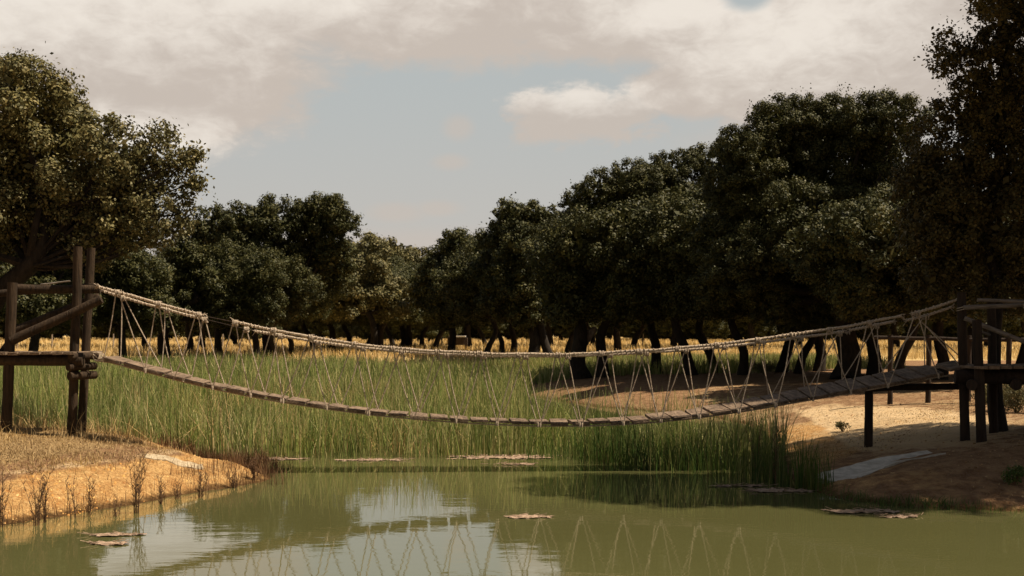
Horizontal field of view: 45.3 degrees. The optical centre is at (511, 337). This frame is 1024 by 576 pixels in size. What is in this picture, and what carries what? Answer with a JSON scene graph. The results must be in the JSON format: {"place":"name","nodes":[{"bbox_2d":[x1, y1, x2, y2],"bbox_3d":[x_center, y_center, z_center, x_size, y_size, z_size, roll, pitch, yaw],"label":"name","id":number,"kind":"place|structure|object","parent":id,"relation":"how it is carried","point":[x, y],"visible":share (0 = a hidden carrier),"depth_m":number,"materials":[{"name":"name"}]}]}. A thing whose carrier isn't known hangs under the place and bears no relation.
{"place":"outdoors","nodes":[
{"label":"outdoors","id":0,"kind":"place"},
{"bbox_2d":[0,397,1023,575],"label":"water","id":1,"kind":"structure","parent":0,"point":[420,515],"depth_m":12.75,"materials":[{"name":"liquid"}]},
{"bbox_2d":[80,539,128,544],"bbox_3d":[-3.932,1.978,11.859,0.467,0.045,0.216,0,0,10],"label":"floating debris","id":2,"kind":"object","parent":1,"relation":"on","point":[114,542],"visible":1,"depth_m":11.85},
{"bbox_2d":[77,531,146,535],"bbox_3d":[-4.042,1.978,12.376,0.683,0.047,0.253,0,0,0],"label":"floating debris","id":3,"kind":"object","parent":1,"relation":"on","point":[115,533],"visible":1,"depth_m":12.38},
{"bbox_2d":[126,445,151,512],"bbox_3d":[-4.221,1.662,13.938,0.288,0.876,0.311,0,0,-42],"label":"dead shrub","id":4,"kind":"object","parent":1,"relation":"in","point":[135,496],"visible":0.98,"depth_m":13.92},
{"bbox_2d":[148,443,302,498],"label":"dead stems","id":5,"kind":"object","parent":1,"relation":"on","point":[283,470],"visible":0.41,"depth_m":17.81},
{"bbox_2d":[12,369,557,455],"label":"dead reeds","id":6,"kind":"object","parent":1,"relation":"on","point":[287,415],"visible":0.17,"depth_m":21.96,"materials":[{"name":"plant"}]},
{"bbox_2d":[0,351,807,457],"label":"reeds","id":7,"kind":"object","parent":1,"relation":"on","point":[38,379],"visible":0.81,"depth_m":23.03,"materials":[{"name":"green plant"}]},
{"bbox_2d":[440,453,561,458],"bbox_3d":[-0.133,1.979,20.466,2.128,0.046,0.856,0,0,0],"label":"floating debris","id":8,"kind":"object","parent":1,"relation":"on","point":[519,456],"visible":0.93,"depth_m":20.39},
{"bbox_2d":[506,513,551,518],"bbox_3d":[0.189,1.982,13.627,0.565,0.035,0.366,0,0,0],"label":"floating debris","id":9,"kind":"object","parent":1,"relation":"on","point":[524,515],"visible":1,"depth_m":13.62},
{"bbox_2d":[518,402,786,478],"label":"reeds","id":10,"kind":"object","parent":1,"relation":"on","point":[615,451],"visible":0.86,"depth_m":19.09,"materials":[{"name":"green plant"}]},
{"bbox_2d":[741,487,815,491],"bbox_3d":[3.539,1.978,15.948,1.538,0.046,0.442,0,0,0],"label":"floating debris","id":11,"kind":"object","parent":1,"relation":"on","point":[772,489],"visible":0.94,"depth_m":15.92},
{"bbox_2d":[821,506,899,513],"bbox_3d":[4.003,1.979,14.009,0.883,0.042,0.411,0,0,0],"label":"floating debris","id":12,"kind":"object","parent":1,"relation":"on","point":[866,510],"visible":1,"depth_m":14.06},
{"bbox_2d":[0,335,1023,524],"bbox_3d":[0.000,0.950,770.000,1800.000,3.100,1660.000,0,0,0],"label":"ground","id":13,"kind":"structure","parent":0,"point":[912,481],"depth_m":17.64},
{"bbox_2d":[0,467,12,526],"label":"dead shrub","id":14,"kind":"object","parent":13,"relation":"on","point":[2,515],"visible":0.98,"depth_m":12.90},
{"bbox_2d":[22,467,55,525],"bbox_3d":[-5.034,1.731,13.020,0.360,0.740,0.275,0,0,44],"label":"dead shrub","id":15,"kind":"object","parent":13,"relation":"on","point":[38,507],"visible":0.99,"depth_m":13.01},
{"bbox_2d":[17,324,68,340],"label":"oak tree","id":16,"kind":"object","parent":13,"relation":"on","point":[60,334],"visible":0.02,"depth_m":167.88,"materials":[{"name":"green plant"}]},
{"bbox_2d":[36,474,51,522],"bbox_3d":[-5.034,1.783,13.216,0.156,0.634,0.144,0,0,-43],"label":"dead shrub","id":17,"kind":"object","parent":13,"relation":"on","point":[45,508],"visible":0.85,"depth_m":13.21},
{"bbox_2d":[0,246,106,437],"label":"log platform","id":18,"kind":"structure","parent":13,"relation":"on","point":[74,360],"depth_m":17.94,"materials":[{"name":"brown wood"}]},
{"bbox_2d":[88,283,956,426],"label":"rope bridge","id":19,"kind":"structure","parent":18,"relation":"attached to","point":[851,386],"depth_m":18.42,"materials":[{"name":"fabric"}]},
{"bbox_2d":[0,179,124,350],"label":"oak tree","id":20,"kind":"object","parent":13,"relation":"on","point":[30,306],"visible":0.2,"depth_m":60.90,"materials":[{"name":"green plant"}]},
{"bbox_2d":[65,477,80,518],"bbox_3d":[-4.849,1.802,13.517,0.118,0.596,0.190,0,0,34],"label":"dead shrub","id":21,"kind":"object","parent":13,"relation":"on","point":[74,505],"visible":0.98,"depth_m":13.53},
{"bbox_2d":[41,321,117,339],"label":"bush","id":22,"kind":"object","parent":13,"relation":"on","point":[66,332],"visible":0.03,"depth_m":167.79,"materials":[{"name":"green plant"}]},
{"bbox_2d":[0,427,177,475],"bbox_3d":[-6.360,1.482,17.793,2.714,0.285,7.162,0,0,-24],"label":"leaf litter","id":23,"kind":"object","parent":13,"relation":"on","point":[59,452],"visible":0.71,"depth_m":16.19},
{"bbox_2d":[84,473,94,516],"bbox_3d":[-4.700,1.804,13.668,0.136,0.593,0.155,0,0,0],"label":"dead shrub","id":24,"kind":"object","parent":13,"relation":"on","point":[89,500],"visible":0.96,"depth_m":13.68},
{"bbox_2d":[0,408,195,482],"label":"dry grass","id":25,"kind":"structure","parent":13,"relation":"on","point":[124,440],"depth_m":17.10,"materials":[{"name":"plant"}]},
{"bbox_2d":[0,41,214,310],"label":"oak tree","id":26,"kind":"object","parent":13,"relation":"on","point":[109,200],"visible":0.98,"depth_m":21.25,"materials":[{"name":"green plant"}]},
{"bbox_2d":[44,240,180,358],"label":"oak tree","id":27,"kind":"object","parent":13,"relation":"on","point":[144,274],"visible":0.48,"depth_m":65.29,"materials":[{"name":"green plant"}]},
{"bbox_2d":[1,446,239,523],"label":"clods","id":28,"kind":"object","parent":13,"relation":"on","point":[17,494],"visible":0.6,"depth_m":14.45,"materials":[{"name":"soil"}]},
{"bbox_2d":[91,323,157,338],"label":"bush","id":29,"kind":"object","parent":13,"relation":"on","point":[99,331],"visible":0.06,"depth_m":168.12,"materials":[{"name":"green plant"}]},
{"bbox_2d":[4,434,273,525],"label":"dead stems","id":30,"kind":"object","parent":13,"relation":"on","point":[241,463],"visible":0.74,"depth_m":16.40,"materials":[{"name":"plant"}]},
{"bbox_2d":[137,322,185,338],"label":"bush","id":31,"kind":"object","parent":13,"relation":"on","point":[178,328],"visible":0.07,"depth_m":177.17,"materials":[{"name":"green plant"}]},
{"bbox_2d":[157,473,165,503],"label":"dead shrub","id":32,"kind":"object","parent":13,"relation":"on","point":[161,496],"visible":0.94,"depth_m":14.68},
{"bbox_2d":[150,240,193,352],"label":"oak tree","id":33,"kind":"object","parent":13,"relation":"on","point":[190,344],"depth_m":85.76,"materials":[{"name":"green plant"}]},
{"bbox_2d":[144,454,203,469],"bbox_3d":[-4.582,1.716,16.640,0.769,0.258,0.240,0,0,-15],"label":"flat rock","id":34,"kind":"object","parent":13,"relation":"on","point":[159,457],"visible":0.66,"depth_m":16.62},
{"bbox_2d":[87,423,294,477],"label":"dead stems","id":35,"kind":"object","parent":13,"relation":"on","point":[193,451],"visible":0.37,"depth_m":19.08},
{"bbox_2d":[180,321,205,350],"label":"oak tree","id":36,"kind":"object","parent":13,"relation":"on","point":[203,335],"depth_m":99.78,"materials":[{"name":"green plant"}]},
{"bbox_2d":[172,252,230,354],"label":"oak tree","id":37,"kind":"object","parent":13,"relation":"on","point":[217,340],"depth_m":81.74,"materials":[{"name":"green plant"}]},
{"bbox_2d":[195,470,208,497],"bbox_3d":[-3.883,1.870,15.289,0.182,0.461,0.163,0,0,42],"label":"dead shrub","id":38,"kind":"object","parent":13,"relation":"on","point":[199,493],"visible":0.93,"depth_m":15.28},
{"bbox_2d":[157,233,253,359],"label":"oak tree","id":39,"kind":"object","parent":13,"relation":"on","point":[190,295],"visible":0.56,"depth_m":69.80,"materials":[{"name":"green plant"}]},
{"bbox_2d":[179,322,242,340],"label":"oak tree","id":40,"kind":"object","parent":13,"relation":"on","point":[193,331],"depth_m":161.76,"materials":[{"name":"green plant"}]},
{"bbox_2d":[195,322,284,340],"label":"oak tree","id":41,"kind":"object","parent":13,"relation":"on","point":[224,331],"visible":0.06,"depth_m":150.51,"materials":[{"name":"green plant"}]},
{"bbox_2d":[198,236,328,357],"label":"oak tree","id":42,"kind":"object","parent":13,"relation":"on","point":[265,274],"visible":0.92,"depth_m":69.18,"materials":[{"name":"green plant"}]},
{"bbox_2d":[176,191,366,356],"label":"oak tree","id":43,"kind":"object","parent":13,"relation":"on","point":[317,227],"visible":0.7,"depth_m":72.89,"materials":[{"name":"green plant"}]},
{"bbox_2d":[279,322,341,337],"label":"bush","id":44,"kind":"object","parent":13,"relation":"on","point":[316,329],"visible":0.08,"depth_m":171.62,"materials":[{"name":"green plant"}]},
{"bbox_2d":[280,251,358,356],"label":"oak tree","id":45,"kind":"object","parent":13,"relation":"on","point":[337,287],"visible":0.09,"depth_m":76.83,"materials":[{"name":"green plant"}]},
{"bbox_2d":[289,315,367,351],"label":"oak tree","id":46,"kind":"object","parent":13,"relation":"on","point":[332,333],"visible":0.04,"depth_m":91.13,"materials":[{"name":"green plant"}]},
{"bbox_2d":[304,262,401,344],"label":"oak tree","id":47,"kind":"object","parent":13,"relation":"on","point":[347,333],"depth_m":95.92,"materials":[{"name":"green plant"}]},
{"bbox_2d":[297,231,419,354],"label":"oak tree","id":48,"kind":"object","parent":13,"relation":"on","point":[379,295],"visible":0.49,"depth_m":83.56,"materials":[{"name":"green plant"}]},
{"bbox_2d":[334,323,400,339],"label":"oak tree","id":49,"kind":"object","parent":13,"relation":"on","point":[340,331],"visible":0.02,"depth_m":157.09,"materials":[{"name":"green plant"}]},
{"bbox_2d":[340,262,429,352],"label":"oak tree","id":50,"kind":"object","parent":13,"relation":"on","point":[393,322],"visible":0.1,"depth_m":91.89,"materials":[{"name":"green plant"}]},
{"bbox_2d":[349,323,427,340],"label":"oak tree","id":51,"kind":"object","parent":13,"relation":"on","point":[362,332],"visible":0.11,"depth_m":149.79,"materials":[{"name":"green plant"}]},
{"bbox_2d":[366,255,417,343],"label":"oak tree","id":52,"kind":"object","parent":13,"relation":"on","point":[397,260],"visible":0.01,"depth_m":102.43,"materials":[{"name":"green plant"}]},
{"bbox_2d":[360,233,427,346],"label":"oak tree","id":53,"kind":"object","parent":13,"relation":"on","point":[410,254],"visible":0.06,"depth_m":106.97,"materials":[{"name":"green plant"}]},
{"bbox_2d":[390,262,438,347],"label":"oak tree","id":54,"kind":"object","parent":13,"relation":"on","point":[406,269],"visible":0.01,"depth_m":99.86,"materials":[{"name":"green plant"}]},
{"bbox_2d":[377,322,462,341],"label":"oak tree","id":55,"kind":"object","parent":13,"relation":"on","point":[432,332],"visible":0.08,"depth_m":147.93,"materials":[{"name":"green plant"}]},
{"bbox_2d":[404,269,463,349],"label":"oak tree","id":56,"kind":"object","parent":13,"relation":"on","point":[438,336],"visible":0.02,"depth_m":95.75,"materials":[{"name":"green plant"}]},
{"bbox_2d":[409,226,487,350],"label":"oak tree","id":57,"kind":"object","parent":13,"relation":"on","point":[431,304],"visible":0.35,"depth_m":81.47,"materials":[{"name":"green plant"}]},
{"bbox_2d":[447,336,467,350],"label":"feeding trough","id":58,"kind":"object","parent":13,"relation":"on","point":[461,341],"visible":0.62,"depth_m":91.60,"materials":[{"name":"brown wood"}]},
{"bbox_2d":[464,324,472,347],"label":"oak tree","id":59,"kind":"object","parent":13,"relation":"on","point":[467,331],"depth_m":103.78,"materials":[{"name":"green plant"}]},
{"bbox_2d":[440,277,504,352],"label":"oak tree","id":60,"kind":"object","parent":13,"relation":"on","point":[501,343],"depth_m":77.76,"materials":[{"name":"green plant"}]},
{"bbox_2d":[431,227,514,351],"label":"oak tree","id":61,"kind":"object","parent":13,"relation":"on","point":[461,286],"visible":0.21,"depth_m":68.47,"materials":[{"name":"green plant"}]},
{"bbox_2d":[474,322,528,340],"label":"oak tree","id":62,"kind":"object","parent":13,"relation":"on","point":[487,331],"visible":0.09,"depth_m":154.04,"materials":[{"name":"green plant"}]},
{"bbox_2d":[0,336,1020,366],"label":"tall dry grass","id":63,"kind":"structure","parent":13,"relation":"on","point":[99,344],"depth_m":94.49,"materials":[{"name":"plant"}]},
{"bbox_2d":[469,192,562,352],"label":"oak tree","id":64,"kind":"object","parent":13,"relation":"on","point":[502,272],"visible":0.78,"depth_m":63.09,"materials":[{"name":"green plant"}]},
{"bbox_2d":[509,320,545,350],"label":"oak tree","id":65,"kind":"object","parent":13,"relation":"on","point":[514,344],"depth_m":83.80,"materials":[{"name":"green plant"}]},
{"bbox_2d":[545,320,552,346],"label":"oak tree","id":66,"kind":"object","parent":13,"relation":"on","point":[549,333],"depth_m":107.78,"materials":[{"name":"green plant"}]},
{"bbox_2d":[523,320,601,340],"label":"oak tree","id":67,"kind":"object","parent":13,"relation":"on","point":[560,331],"visible":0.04,"depth_m":153.82,"materials":[{"name":"green plant"}]},
{"bbox_2d":[546,318,601,352],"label":"oak tree","id":68,"kind":"object","parent":13,"relation":"on","point":[568,347],"depth_m":74.75,"materials":[{"name":"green plant"}]},
{"bbox_2d":[519,202,667,377],"bbox_3d":[3.506,-1.610,44.998,6.501,6.928,6.630,0,0,0],"label":"oak tree","id":69,"kind":"object","parent":13,"relation":"on","point":[563,258],"visible":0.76,"depth_m":43.17,"materials":[{"name":"green plant"}]},
{"bbox_2d":[537,155,664,379],"bbox_3d":[3.521,-2.433,45.895,5.196,8.473,6.103,0,0,0],"label":"oak tree","id":70,"kind":"object","parent":13,"relation":"on","point":[617,184],"visible":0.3,"depth_m":44.59,"materials":[{"name":"green plant"}]},
{"bbox_2d":[593,319,641,350],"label":"oak tree","id":71,"kind":"object","parent":13,"relation":"on","point":[617,341],"depth_m":79.76,"materials":[{"name":"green plant"}]},
{"bbox_2d":[630,320,645,347],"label":"oak tree","id":72,"kind":"object","parent":13,"relation":"on","point":[639,332],"depth_m":103.70,"materials":[{"name":"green plant"}]},
{"bbox_2d":[620,322,670,339],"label":"oak tree","id":73,"kind":"object","parent":13,"relation":"on","point":[628,331],"visible":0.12,"depth_m":157.11,"materials":[{"name":"green plant"}]},
{"bbox_2d":[577,185,739,374],"bbox_3d":[5.813,-1.834,43.740,7.104,7.195,7.222,0,0,-9],"label":"oak tree","id":74,"kind":"object","parent":13,"relation":"on","point":[654,216],"visible":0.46,"depth_m":42.28,"materials":[{"name":"green plant"}]},
{"bbox_2d":[636,323,696,340],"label":"oak tree","id":75,"kind":"object","parent":13,"relation":"on","point":[687,336],"visible":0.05,"depth_m":155.48,"materials":[{"name":"green plant"}]},
{"bbox_2d":[631,141,716,372],"bbox_3d":[5.680,-2.961,47.446,4.776,9.259,4.849,0,0,-42],"label":"oak tree","id":76,"kind":"object","parent":13,"relation":"on","point":[685,168],"visible":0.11,"depth_m":46.83,"materials":[{"name":"green plant"}]},
{"bbox_2d":[642,317,709,346],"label":"oak tree","id":77,"kind":"object","parent":13,"relation":"on","point":[673,342],"visible":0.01,"depth_m":97.82,"materials":[{"name":"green plant"}]},
{"bbox_2d":[620,176,737,371],"bbox_3d":[7.151,-2.257,46.323,7.258,8.029,7.467,0,0,21],"label":"oak tree","id":78,"kind":"object","parent":13,"relation":"on","point":[694,192],"visible":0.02,"depth_m":45.75,"materials":[{"name":"green plant"}]},
{"bbox_2d":[656,320,747,338],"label":"oak tree","id":79,"kind":"object","parent":13,"relation":"on","point":[710,330],"visible":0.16,"depth_m":152.42,"materials":[{"name":"green plant"}]},
{"bbox_2d":[643,195,761,374],"bbox_3d":[8.235,-1.927,43.030,7.548,7.252,6.919,0,0,0],"label":"oak tree","id":80,"kind":"object","parent":13,"relation":"on","point":[743,367],"visible":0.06,"depth_m":41.91,"materials":[{"name":"green plant"}]},
{"bbox_2d":[714,315,784,350],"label":"oak tree","id":81,"kind":"object","parent":13,"relation":"on","point":[751,333],"visible":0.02,"depth_m":94.82,"materials":[{"name":"green plant"}]},
{"bbox_2d":[717,320,786,339],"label":"oak tree","id":82,"kind":"object","parent":13,"relation":"on","point":[761,331],"visible":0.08,"depth_m":153.42,"materials":[{"name":"green plant"}]},
{"bbox_2d":[753,361,775,374],"bbox_3d":[8.829,1.082,43.050,0.852,0.564,0.636,0,0,0],"label":"bush","id":83,"kind":"object","parent":13,"relation":"on","point":[760,369],"visible":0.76,"depth_m":42.98,"materials":[{"name":"green plant"}]},
{"bbox_2d":[739,309,799,371],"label":"oak tree","id":84,"kind":"object","parent":13,"relation":"on","point":[781,364],"depth_m":44.81,"materials":[{"name":"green plant"}]},
{"bbox_2d":[770,428,783,482],"bbox_3d":[3.640,1.648,16.860,0.187,0.904,0.228,0,0,0],"label":"dead shrub","id":85,"kind":"object","parent":13,"relation":"on","point":[775,458],"visible":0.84,"depth_m":16.85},
{"bbox_2d":[758,308,816,373],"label":"oak tree","id":86,"kind":"object","parent":13,"relation":"on","point":[808,345],"depth_m":43.94,"materials":[{"name":"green plant"}]},
{"bbox_2d":[743,421,834,491],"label":"reeds","id":87,"kind":"object","parent":13,"relation":"on","point":[809,480],"visible":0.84,"depth_m":16.40,"materials":[{"name":"green plant"}]},
{"bbox_2d":[684,81,939,379],"bbox_3d":[9.562,-3.095,38.831,8.252,9.766,6.944,0,0,0],"label":"oak tree","id":88,"kind":"object","parent":13,"relation":"on","point":[777,168],"visible":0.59,"depth_m":37.40,"materials":[{"name":"green plant"}]},
{"bbox_2d":[777,321,858,341],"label":"oak tree","id":89,"kind":"object","parent":13,"relation":"on","point":[785,328],"visible":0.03,"depth_m":153.77,"materials":[{"name":"green plant"}]},
{"bbox_2d":[813,332,825,370],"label":"oak tree","id":90,"kind":"object","parent":13,"relation":"on","point":[819,344],"depth_m":46.78,"materials":[{"name":"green plant"}]},
{"bbox_2d":[864,388,872,446],"bbox_3d":[5.564,1.377,19.144,0.143,1.152,0.142,0,0,0],"label":"support post","id":91,"kind":"object","parent":13,"relation":"on","point":[868,430],"visible":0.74,"depth_m":19.09,"materials":[{"name":"brown wood"}]},
{"bbox_2d":[866,185,881,374],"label":"oak tree","id":92,"kind":"object","parent":13,"relation":"on","point":[872,367],"depth_m":41.74,"materials":[{"name":"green plant"}]},
{"bbox_2d":[818,450,945,483],"bbox_3d":[5.038,1.778,16.728,2.120,0.348,0.684,0,0,-36],"label":"flat rock","id":93,"kind":"object","parent":13,"relation":"on","point":[857,470],"visible":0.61,"depth_m":16.73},
{"bbox_2d":[748,392,1021,495],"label":"dry grass","id":94,"kind":"structure","parent":13,"relation":"on","point":[837,449],"depth_m":21.72,"materials":[{"name":"plant"}]},
{"bbox_2d":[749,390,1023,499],"bbox_3d":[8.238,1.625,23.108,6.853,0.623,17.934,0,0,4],"label":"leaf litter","id":95,"kind":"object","parent":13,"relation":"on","point":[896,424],"visible":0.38,"depth_m":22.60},
{"bbox_2d":[771,175,1021,369],"bbox_3d":[10.337,-1.420,32.980,6.470,6.216,5.930,0,0,2],"label":"oak tree","id":96,"kind":"object","parent":13,"relation":"on","point":[851,257],"visible":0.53,"depth_m":32.03,"materials":[{"name":"green plant"}]},
{"bbox_2d":[890,321,902,347],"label":"oak tree","id":97,"kind":"object","parent":13,"relation":"on","point":[893,332],"depth_m":103.77,"materials":[{"name":"green plant"}]},
{"bbox_2d":[777,398,1023,505],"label":"clods","id":98,"kind":"object","parent":13,"relation":"on","point":[877,405],"visible":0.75,"depth_m":20.29,"materials":[{"name":"soil"}]},
{"bbox_2d":[898,322,929,336],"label":"oak tree","id":99,"kind":"object","parent":13,"relation":"on","point":[905,328],"visible":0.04,"depth_m":169.64,"materials":[{"name":"green plant"}]},
{"bbox_2d":[808,483,1023,513],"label":"green grass","id":100,"kind":"structure","parent":13,"relation":"on","point":[924,502],"depth_m":14.47,"materials":[{"name":"green plant"}]},
{"bbox_2d":[864,292,1023,442],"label":"log platform","id":101,"kind":"structure","parent":13,"relation":"on","point":[978,374],"depth_m":18.23,"materials":[{"name":"brown wood"}]},
{"bbox_2d":[874,335,1023,404],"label":"wooden fence","id":102,"kind":"object","parent":13,"relation":"on","point":[929,339],"visible":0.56,"depth_m":26.98,"materials":[{"name":"brown wood"}]},
{"bbox_2d":[879,0,1023,431],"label":"oak tree","id":103,"kind":"object","parent":13,"relation":"on","point":[954,234],"visible":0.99,"depth_m":19.20,"materials":[{"name":"green plant"}]},
{"bbox_2d":[884,170,1023,379],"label":"oak tree","id":104,"kind":"object","parent":13,"relation":"on","point":[941,352],"depth_m":37.81,"materials":[{"name":"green plant"}]},
{"bbox_2d":[918,319,1009,337],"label":"oak tree","id":105,"kind":"object","parent":13,"relation":"on","point":[950,331],"visible":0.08,"depth_m":150.62,"materials":[{"name":"green plant"}]},
{"bbox_2d":[967,0,1023,25],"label":"oak tree","id":106,"kind":"object","parent":13,"relation":"on","point":[996,10],"visible":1,"depth_m":16.65,"materials":[{"name":"green plant"}]},
{"bbox_2d":[977,311,1023,363],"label":"oak tree","id":107,"kind":"object","parent":13,"relation":"on","point":[1020,358],"depth_m":39.81,"materials":[{"name":"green plant"}]},
{"bbox_2d":[983,320,1023,337],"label":"oak tree","id":108,"kind":"object","parent":13,"relation":"on","point":[1011,328],"visible":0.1,"depth_m":152.68,"materials":[{"name":"green plant"}]},
{"bbox_2d":[1000,462,1023,484],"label":"bush","id":109,"kind":"object","parent":13,"relation":"on","point":[1018,471],"visible":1,"depth_m":14.94,"materials":[{"name":"green plant"}]},
{"bbox_2d":[1002,384,1023,412],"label":"bush","id":110,"kind":"object","parent":13,"relation":"on","point":[1010,394],"visible":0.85,"depth_m":22.68,"materials":[{"name":"green plant"}]},
{"bbox_2d":[0,0,1023,256],"label":"sky","id":111,"kind":"structure","parent":0,"point":[424,115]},
{"bbox_2d":[471,351,905,384],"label":"green grass","id":112,"kind":"structure","parent":0,"point":[623,365],"depth_m":49.33,"materials":[{"name":"green plant"}]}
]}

